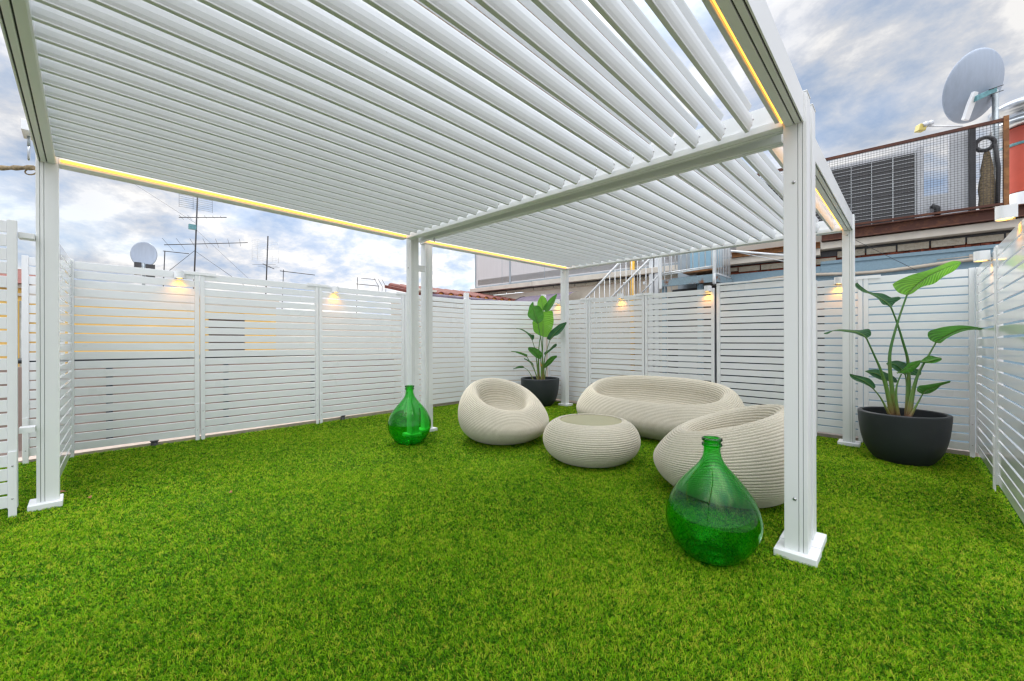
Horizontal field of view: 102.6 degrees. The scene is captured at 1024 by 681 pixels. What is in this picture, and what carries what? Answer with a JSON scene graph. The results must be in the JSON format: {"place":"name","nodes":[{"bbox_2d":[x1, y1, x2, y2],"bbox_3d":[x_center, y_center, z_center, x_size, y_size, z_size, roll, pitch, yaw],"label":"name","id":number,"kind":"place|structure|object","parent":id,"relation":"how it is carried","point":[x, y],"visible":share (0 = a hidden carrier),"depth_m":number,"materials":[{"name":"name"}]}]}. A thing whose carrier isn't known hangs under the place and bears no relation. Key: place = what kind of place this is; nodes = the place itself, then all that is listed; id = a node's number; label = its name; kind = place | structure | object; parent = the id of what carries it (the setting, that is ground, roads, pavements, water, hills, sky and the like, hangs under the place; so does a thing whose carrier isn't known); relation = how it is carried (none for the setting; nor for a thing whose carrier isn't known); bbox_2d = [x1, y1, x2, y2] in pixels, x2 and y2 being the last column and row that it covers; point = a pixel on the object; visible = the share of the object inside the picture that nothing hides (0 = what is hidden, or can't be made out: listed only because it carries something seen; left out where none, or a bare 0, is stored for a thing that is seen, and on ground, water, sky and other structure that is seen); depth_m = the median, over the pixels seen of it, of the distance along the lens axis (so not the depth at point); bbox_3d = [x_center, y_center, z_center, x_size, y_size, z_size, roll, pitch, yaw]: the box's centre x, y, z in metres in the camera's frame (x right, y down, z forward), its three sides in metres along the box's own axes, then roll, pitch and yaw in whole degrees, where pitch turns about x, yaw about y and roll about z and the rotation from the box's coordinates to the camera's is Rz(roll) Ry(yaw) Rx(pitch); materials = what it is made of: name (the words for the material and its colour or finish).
{"place":"outdoors","nodes":[
{"label":"outdoors","id":0,"kind":"place"},
{"bbox_2d":[0,269,278,366],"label":"ochre house","id":1,"kind":"structure","parent":0,"point":[19,315],"depth_m":7.76,"materials":[{"name":"beige paint"}]},
{"bbox_2d":[130,242,156,284],"bbox_3d":[-8.638,-1.532,9.646,0.320,1.615,0.474,0,0,44],"label":"satellite dish","id":2,"kind":"object","parent":1,"relation":"on","point":[143,254],"visible":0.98,"depth_m":9.70,"materials":[{"name":"metal"}]},
{"bbox_2d":[136,185,247,288],"bbox_3d":[-7.912,-2.252,10.389,2.158,3.053,1.806,0,0,-2],"label":"antenna","id":3,"kind":"object","parent":1,"relation":"on","point":[192,227],"visible":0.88,"depth_m":10.41,"materials":[{"name":"metal"}]},
{"bbox_2d":[252,236,278,293],"bbox_3d":[-6.945,-1.839,11.650,0.633,2.221,0.544,0,0,-10],"label":"antenna","id":4,"kind":"object","parent":1,"relation":"on","point":[267,259],"visible":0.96,"depth_m":11.56,"materials":[{"name":"metal"}]},
{"bbox_2d":[163,251,188,285],"bbox_3d":[-8.298,-1.455,10.126,0.526,1.461,0.049,0,0,-43],"label":"antenna","id":5,"kind":"object","parent":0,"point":[164,257],"visible":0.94,"depth_m":9.97,"materials":[{"name":"metal"}]},
{"bbox_2d":[276,315,390,356],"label":"white house","id":6,"kind":"structure","parent":0,"point":[333,336],"depth_m":12.54,"materials":[{"name":"beige paint"}]},
{"bbox_2d":[282,270,312,308],"bbox_3d":[-6.338,-1.391,12.154,0.950,1.321,0.072,0,0,-43],"label":"antenna","id":7,"kind":"object","parent":6,"relation":"on","point":[283,271],"visible":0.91,"depth_m":11.95,"materials":[{"name":"metal"}]},
{"bbox_2d":[356,277,384,312],"bbox_3d":[-4.732,-1.423,13.830,1.088,1.374,0.049,0,0,-45],"label":"antenna","id":8,"kind":"object","parent":6,"relation":"on","point":[369,285],"visible":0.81,"depth_m":13.72,"materials":[{"name":"metal"}]},
{"bbox_2d":[0,403,979,457],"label":"roof terrace","id":9,"kind":"structure","parent":0,"point":[19,454],"depth_m":7.78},
{"bbox_2d":[0,353,393,450],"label":"parapet rail","id":10,"kind":"object","parent":9,"relation":"on","point":[19,403],"visible":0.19,"depth_m":6.51,"materials":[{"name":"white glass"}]},
{"bbox_2d":[385,283,515,401],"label":"tiled roof","id":11,"kind":"structure","parent":9,"relation":"on","point":[449,293],"depth_m":9.39,"materials":[{"name":"ceramic"}]},
{"bbox_2d":[18,399,977,463],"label":"kerb","id":12,"kind":"structure","parent":9,"relation":"on","point":[284,425],"depth_m":5.33,"materials":[{"name":"concrete"}]},
{"bbox_2d":[659,248,732,380],"bbox_3d":[3.299,-0.260,7.361,0.972,3.600,0.918,0,0,44],"label":"steel landing","id":13,"kind":"object","parent":9,"relation":"on","point":[714,259],"visible":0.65,"depth_m":7.20,"materials":[{"name":"blue paint"}]},
{"bbox_2d":[557,256,712,366],"bbox_3d":[2.125,-0.624,7.914,3.314,2.578,0.092,0,0,44],"label":"staircase railing","id":14,"kind":"object","parent":13,"relation":"attached to","point":[624,283],"visible":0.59,"depth_m":7.82,"materials":[{"name":"white metal"}]},
{"bbox_2d":[730,250,783,261],"bbox_3d":[3.911,-1.343,6.518,0.807,0.313,0.036,0,0,42],"label":"stay rod","id":15,"kind":"object","parent":13,"relation":"attached to","point":[751,252],"visible":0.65,"depth_m":6.50,"materials":[{"name":"white metal"}]},
{"bbox_2d":[470,218,1023,446],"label":"rooftop building","id":16,"kind":"structure","parent":9,"relation":"on","point":[913,248],"depth_m":6.48,"materials":[{"name":"white paint"}]},
{"bbox_2d":[510,291,577,305],"bbox_3d":[0.710,-0.978,9.617,1.614,0.272,0.557,0,0,44],"label":"awning","id":17,"kind":"object","parent":16,"relation":"attached to","point":[534,298],"visible":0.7,"depth_m":9.66,"materials":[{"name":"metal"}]},
{"bbox_2d":[475,247,735,287],"bbox_3d":[1.996,-2.042,10.027,6.521,1.148,1.620,0,0,39],"label":"roof cabin","id":18,"kind":"object","parent":16,"relation":"on","point":[487,268],"visible":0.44,"depth_m":10.59,"materials":[{"name":"metal"}]},
{"bbox_2d":[630,261,634,370],"bbox_3d":[2.497,-0.258,8.496,0.090,3.600,0.090,0,0,44],"label":"gas pipe","id":19,"kind":"object","parent":16,"relation":"attached to","point":[633,265],"visible":0.04,"depth_m":8.45,"materials":[{"name":"metal"}]},
{"bbox_2d":[649,258,659,372],"bbox_3d":[2.853,-0.309,8.210,0.191,3.700,0.090,0,0,39],"label":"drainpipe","id":20,"kind":"object","parent":16,"relation":"attached to","point":[654,261],"depth_m":8.19,"materials":[{"name":"white metal"}]},
{"bbox_2d":[678,253,696,374],"bbox_3d":[3.311,-0.210,7.750,0.340,3.500,0.040,0,0,44],"label":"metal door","id":21,"kind":"structure","parent":16,"relation":"attached to","point":[685,275],"depth_m":7.76,"materials":[{"name":"grey metal"}]},
{"bbox_2d":[731,242,819,257],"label":"steel beam","id":22,"kind":"structure","parent":16,"relation":"on","point":[767,250],"depth_m":6.95,"materials":[{"name":"brown metal"}]},
{"bbox_2d":[764,130,967,225],"bbox_3d":[5.445,-2.304,6.640,2.508,1.185,0.885,0,0,39],"label":"condenser unit","id":23,"kind":"object","parent":16,"relation":"on","point":[891,191],"visible":0.32,"depth_m":6.01,"materials":[{"name":"metal"}]},
{"bbox_2d":[755,257,1011,282],"bbox_3d":[5.384,-1.056,6.166,3.114,0.118,0.054,0,0,39],"label":"conduit","id":24,"kind":"object","parent":16,"relation":"attached to","point":[895,269],"visible":0.58,"depth_m":6.00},
{"bbox_2d":[856,240,916,270],"bbox_3d":[4.841,-1.093,5.300,0.997,0.360,0.005,0,0,-12],"label":"cable","id":25,"kind":"object","parent":16,"relation":"attached to","point":[886,255],"visible":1,"depth_m":5.30,"materials":[{"name":"metal"}]},
{"bbox_2d":[821,204,1023,242],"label":"steel beam","id":26,"kind":"structure","parent":16,"relation":"on","point":[945,220],"depth_m":5.72,"materials":[{"name":"brown metal"}]},
{"bbox_2d":[757,115,1009,225],"bbox_3d":[5.146,-2.200,6.252,3.140,1.350,0.055,0,0,39],"label":"guard","id":27,"kind":"object","parent":26,"relation":"on","point":[1004,120],"visible":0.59,"depth_m":5.64,"materials":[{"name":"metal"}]},
{"bbox_2d":[937,254,972,259],"bbox_3d":[6.128,-1.071,5.566,0.039,0.174,0.508,0,0,-45],"label":"cable","id":28,"kind":"object","parent":16,"relation":"attached to","point":[970,256],"visible":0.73,"depth_m":5.57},
{"bbox_2d":[968,128,975,210],"bbox_3d":[6.353,-2.292,5.718,0.055,1.155,0.560,0,0,39],"label":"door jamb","id":29,"kind":"object","parent":16,"relation":"on","point":[972,177],"depth_m":5.50,"materials":[{"name":"metal"}]},
{"bbox_2d":[976,135,1000,208],"bbox_3d":[6.340,-2.254,5.486,0.250,0.971,0.098,0,0,44],"label":"rope bundle","id":30,"kind":"object","parent":29,"relation":"attached to","point":[982,189],"visible":0.73,"depth_m":5.46,"materials":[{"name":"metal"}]},
{"bbox_2d":[0,401,1023,680],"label":"lawn base","id":31,"kind":"object","parent":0,"point":[504,634],"visible":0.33,"depth_m":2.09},
{"bbox_2d":[0,219,17,516],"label":"privacy fence","id":32,"kind":"object","parent":31,"relation":"on","point":[9,378],"visible":0.98,"depth_m":2.87,"materials":[{"name":"metal"}]},
{"bbox_2d":[21,255,64,463],"bbox_3d":[-4.796,0.196,4.207,0.054,2.098,0.292,0,0,44],"label":"privacy fence","id":33,"kind":"object","parent":31,"relation":"on","point":[27,347],"visible":0.48,"depth_m":4.12,"materials":[{"name":"metal"}]},
{"bbox_2d":[59,243,74,476],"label":"privacy fence","id":34,"kind":"object","parent":31,"relation":"on","point":[67,393],"visible":0.52,"depth_m":3.94,"materials":[{"name":"metal"}]},
{"bbox_2d":[70,261,215,457],"bbox_3d":[-4.235,0.200,4.790,0.054,2.104,1.285,0,0,44],"label":"privacy fence","id":35,"kind":"object","parent":31,"relation":"on","point":[195,376],"visible":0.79,"depth_m":4.70,"materials":[{"name":"metal"}]},
{"bbox_2d":[174,270,183,278],"bbox_3d":[-4.001,-0.792,4.940,0.097,0.088,0.094,0,0,44],"label":"wall lamp","id":36,"kind":"object","parent":35,"relation":"attached to","point":[178,274],"visible":1,"depth_m":4.90,"materials":[{"name":"white"}]},
{"bbox_2d":[150,440,158,445],"bbox_3d":[-4.211,1.245,4.835,0.078,0.135,0.080,0,0,44],"label":"stub foot","id":37,"kind":"object","parent":31,"relation":"on","point":[154,442],"visible":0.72,"depth_m":4.81},
{"bbox_2d":[200,275,329,439],"bbox_3d":[-3.345,0.205,5.713,0.054,2.106,1.600,0,0,44],"label":"privacy fence","id":38,"kind":"object","parent":31,"relation":"on","point":[204,361],"visible":0.97,"depth_m":5.58,"materials":[{"name":"metal"}]},
{"bbox_2d":[319,286,405,423],"bbox_3d":[-2.340,0.211,6.758,0.054,2.106,1.620,0,0,44],"label":"privacy fence","id":39,"kind":"object","parent":31,"relation":"on","point":[400,326],"visible":0.9,"depth_m":6.63,"materials":[{"name":"metal"}]},
{"bbox_2d":[331,286,338,292],"bbox_3d":[-2.700,-0.781,6.290,0.097,0.088,0.094,0,0,44],"label":"wall lamp","id":40,"kind":"object","parent":39,"relation":"attached to","point":[334,289],"visible":1,"depth_m":6.26,"materials":[{"name":"white"}]},
{"bbox_2d":[388,385,430,444],"bbox_3d":[-1.249,0.897,5.010,0.517,0.697,0.507,0,0,44],"label":"glass bottle","id":41,"kind":"object","parent":31,"relation":"on","point":[409,421],"visible":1,"depth_m":4.84,"materials":[{"name":"green glass"}]},
{"bbox_2d":[0,0,821,566],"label":"pergola","id":42,"kind":"object","parent":31,"relation":"on","point":[410,122],"visible":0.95,"depth_m":2.35,"materials":[{"name":"white metal"}]},
{"bbox_2d":[0,165,34,174],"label":"rope","id":43,"kind":"object","parent":42,"relation":"attached to","point":[17,167],"visible":0.88,"depth_m":3.08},
{"bbox_2d":[21,118,31,160],"bbox_3d":[-3.697,-1.517,3.132,0.215,0.264,0.050,0,0,44],"label":"wall hook","id":44,"kind":"object","parent":42,"relation":"attached to","point":[25,130],"depth_m":3.13,"materials":[{"name":"metal"}]},
{"bbox_2d":[18,232,35,240],"bbox_3d":[-3.527,-0.754,2.986,0.100,0.040,0.078,0,0,44],"label":"link bar","id":45,"kind":"object","parent":42,"relation":"attached to","point":[26,236],"visible":1,"depth_m":2.96,"materials":[{"name":"white metal"}]},
{"bbox_2d":[18,425,35,433],"bbox_3d":[-3.523,0.646,2.986,0.100,0.040,0.078,0,0,44],"label":"link bar","id":46,"kind":"object","parent":42,"relation":"attached to","point":[27,429],"visible":0.85,"depth_m":2.96,"materials":[{"name":"white metal"}]},
{"bbox_2d":[419,265,424,271],"bbox_3d":[-1.226,-0.959,5.473,0.045,0.075,0.131,0,0,44],"label":"joining bracket","id":47,"kind":"object","parent":42,"relation":"attached to","point":[421,268],"visible":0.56,"depth_m":5.47,"materials":[{"name":"white metal"}]},
{"bbox_2d":[404,295,465,403],"bbox_3d":[-1.405,0.217,7.729,0.054,2.106,1.395,0,0,44],"label":"privacy fence","id":48,"kind":"object","parent":31,"relation":"on","point":[440,364],"visible":0.56,"depth_m":7.88,"materials":[{"name":"metal"}]},
{"bbox_2d":[464,293,468,387],"bbox_3d":[-0.916,0.156,8.254,0.080,2.226,0.080,0,0,44],"label":"fence post","id":49,"kind":"object","parent":31,"relation":"on","point":[466,296],"visible":0.56,"depth_m":8.22,"materials":[{"name":"white metal"}]},
{"bbox_2d":[458,378,548,444],"bbox_3d":[-0.106,0.883,5.222,1.141,0.748,1.159,0,0,44],"label":"lounge chair","id":50,"kind":"object","parent":31,"relation":"on","point":[494,411],"visible":0.98,"depth_m":4.91,"materials":[{"name":"beige plastic"}]},
{"bbox_2d":[469,299,540,384],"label":"privacy fence","id":51,"kind":"object","parent":31,"relation":"on","point":[499,338],"visible":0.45,"depth_m":8.38,"materials":[{"name":"metal"}]},
{"bbox_2d":[511,294,566,406],"bbox_3d":[0.439,0.181,7.979,1.024,2.157,0.753,0,0,-16],"label":"potted plant","id":52,"kind":"object","parent":31,"relation":"on","point":[543,388],"visible":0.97,"depth_m":7.90,"materials":[{"name":"green plant"}]},
{"bbox_2d":[541,294,545,375],"bbox_3d":[0.665,0.157,8.620,0.080,2.238,0.080,0,0,44],"label":"fence post","id":53,"kind":"object","parent":31,"relation":"on","point":[544,341],"visible":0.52,"depth_m":8.58,"materials":[{"name":"white metal"}]},
{"bbox_2d":[548,297,594,400],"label":"privacy fence","id":54,"kind":"object","parent":31,"relation":"on","point":[583,358],"visible":0.49,"depth_m":8.17,"materials":[{"name":"metal"}]},
{"bbox_2d":[543,414,640,467],"bbox_3d":[0.833,1.047,4.342,1.011,0.425,1.011,0,0,44],"label":"coffee table","id":55,"kind":"object","parent":31,"relation":"on","point":[593,440],"visible":1,"depth_m":3.96,"materials":[{"name":"beige plastic"}]},
{"bbox_2d":[588,293,652,385],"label":"privacy fence","id":56,"kind":"object","parent":31,"relation":"on","point":[612,333],"visible":0.66,"depth_m":7.52,"materials":[{"name":"metal"}]},
{"bbox_2d":[617,293,623,298],"bbox_3d":[1.948,-0.800,7.404,0.094,0.088,0.097,0,0,44],"label":"wall lamp","id":57,"kind":"object","parent":56,"relation":"attached to","point":[620,295],"visible":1,"depth_m":7.37,"materials":[{"name":"white"}]},
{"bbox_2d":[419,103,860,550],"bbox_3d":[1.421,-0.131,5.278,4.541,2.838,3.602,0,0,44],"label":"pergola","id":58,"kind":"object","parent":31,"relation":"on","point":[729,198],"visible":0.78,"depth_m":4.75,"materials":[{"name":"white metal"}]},
{"bbox_2d":[576,375,744,440],"bbox_3d":[1.887,0.888,5.554,2.305,0.756,1.084,0,0,44],"label":"sofa","id":59,"kind":"object","parent":31,"relation":"on","point":[660,408],"visible":0.73,"depth_m":5.41,"materials":[{"name":"beige plastic"}]},
{"bbox_2d":[645,288,714,382],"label":"privacy fence","id":60,"kind":"object","parent":31,"relation":"on","point":[697,331],"visible":0.62,"depth_m":6.70,"materials":[{"name":"metal"}]},
{"bbox_2d":[704,285,711,291],"bbox_3d":[3.029,-0.803,6.363,0.094,0.088,0.097,0,0,44],"label":"wall lamp","id":61,"kind":"object","parent":60,"relation":"attached to","point":[707,288],"visible":1,"depth_m":6.33,"materials":[{"name":"white"}]},
{"bbox_2d":[665,436,763,566],"bbox_3d":[1.166,0.909,2.392,0.509,0.686,0.500,0,0,44],"label":"glass bottle","id":62,"kind":"object","parent":31,"relation":"on","point":[713,514],"visible":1,"depth_m":2.23,"materials":[{"name":"green glass"}]},
{"bbox_2d":[653,404,783,507],"bbox_3d":[1.778,0.891,3.405,1.151,0.742,1.162,0,0,44],"label":"lounge chair","id":63,"kind":"object","parent":31,"relation":"on","point":[752,449],"visible":0.66,"depth_m":2.97,"materials":[{"name":"beige plastic"}]},
{"bbox_2d":[716,278,783,406],"bbox_3d":[3.589,0.205,5.921,1.185,2.165,0.056,0,0,44],"label":"privacy fence","id":64,"kind":"object","parent":31,"relation":"on","point":[752,284],"visible":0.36,"depth_m":5.99,"materials":[{"name":"metal"}]},
{"bbox_2d":[816,275,880,442],"bbox_3d":[4.274,0.241,5.261,0.678,2.094,0.054,0,0,44],"label":"privacy fence","id":65,"kind":"object","parent":31,"relation":"on","point":[838,349],"visible":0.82,"depth_m":5.35,"materials":[{"name":"metal"}]},
{"bbox_2d":[834,277,841,284],"bbox_3d":[4.182,-0.766,5.254,0.094,0.088,0.097,0,0,44],"label":"wall lamp","id":66,"kind":"object","parent":65,"relation":"attached to","point":[837,280],"visible":0.76,"depth_m":5.22,"materials":[{"name":"white metal"}]},
{"bbox_2d":[824,261,983,465],"bbox_3d":[3.994,0.224,4.306,1.798,2.092,0.732,0,0,-18],"label":"potted plant","id":67,"kind":"object","parent":31,"relation":"on","point":[894,432],"visible":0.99,"depth_m":4.26,"materials":[{"name":"green plant"}]},
{"bbox_2d":[863,268,975,457],"bbox_3d":[4.736,0.245,4.816,0.929,2.091,0.054,0,0,44],"label":"privacy fence","id":68,"kind":"object","parent":31,"relation":"on","point":[970,420],"visible":0.7,"depth_m":4.71,"materials":[{"name":"metal"}]},
{"bbox_2d":[975,247,994,488],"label":"privacy fence","id":69,"kind":"object","parent":31,"relation":"on","point":[985,425],"visible":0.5,"depth_m":3.97,"materials":[{"name":"metal"}]},
{"bbox_2d":[973,250,989,261],"bbox_3d":[4.245,-0.762,3.712,0.097,0.088,0.094,0,0,44],"label":"wall lamp","id":70,"kind":"object","parent":69,"relation":"attached to","point":[982,256],"visible":1,"depth_m":3.69,"materials":[{"name":"white"}]},
{"bbox_2d":[994,219,1023,523],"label":"privacy fence","id":71,"kind":"object","parent":31,"relation":"on","point":[1008,466],"visible":0.98,"depth_m":3.03,"materials":[{"name":"metal"}]},
{"bbox_2d":[995,203,1017,220],"bbox_3d":[3.364,-0.869,2.797,0.097,0.088,0.094,0,0,44],"label":"wall lamp","id":72,"kind":"object","parent":71,"relation":"attached to","point":[1006,212],"visible":1,"depth_m":2.77,"materials":[{"name":"white"}]},
{"bbox_2d":[0,0,1023,314],"label":"sky","id":73,"kind":"structure","parent":0,"point":[872,72],"materials":[{"name":"blue"}]},
{"bbox_2d":[988,96,1023,205],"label":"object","id":74,"kind":"object","parent":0,"point":[1013,110],"visible":0.47,"depth_m":6.04,"materials":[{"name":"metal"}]},
{"bbox_2d":[914,48,1004,178],"bbox_3d":[6.396,-3.127,5.820,1.160,1.884,0.367,0,0,-3],"label":"satellite dish","id":75,"kind":"object","parent":74,"relation":"attached to","point":[973,85],"visible":0.98,"depth_m":5.76,"materials":[{"name":"metal"}]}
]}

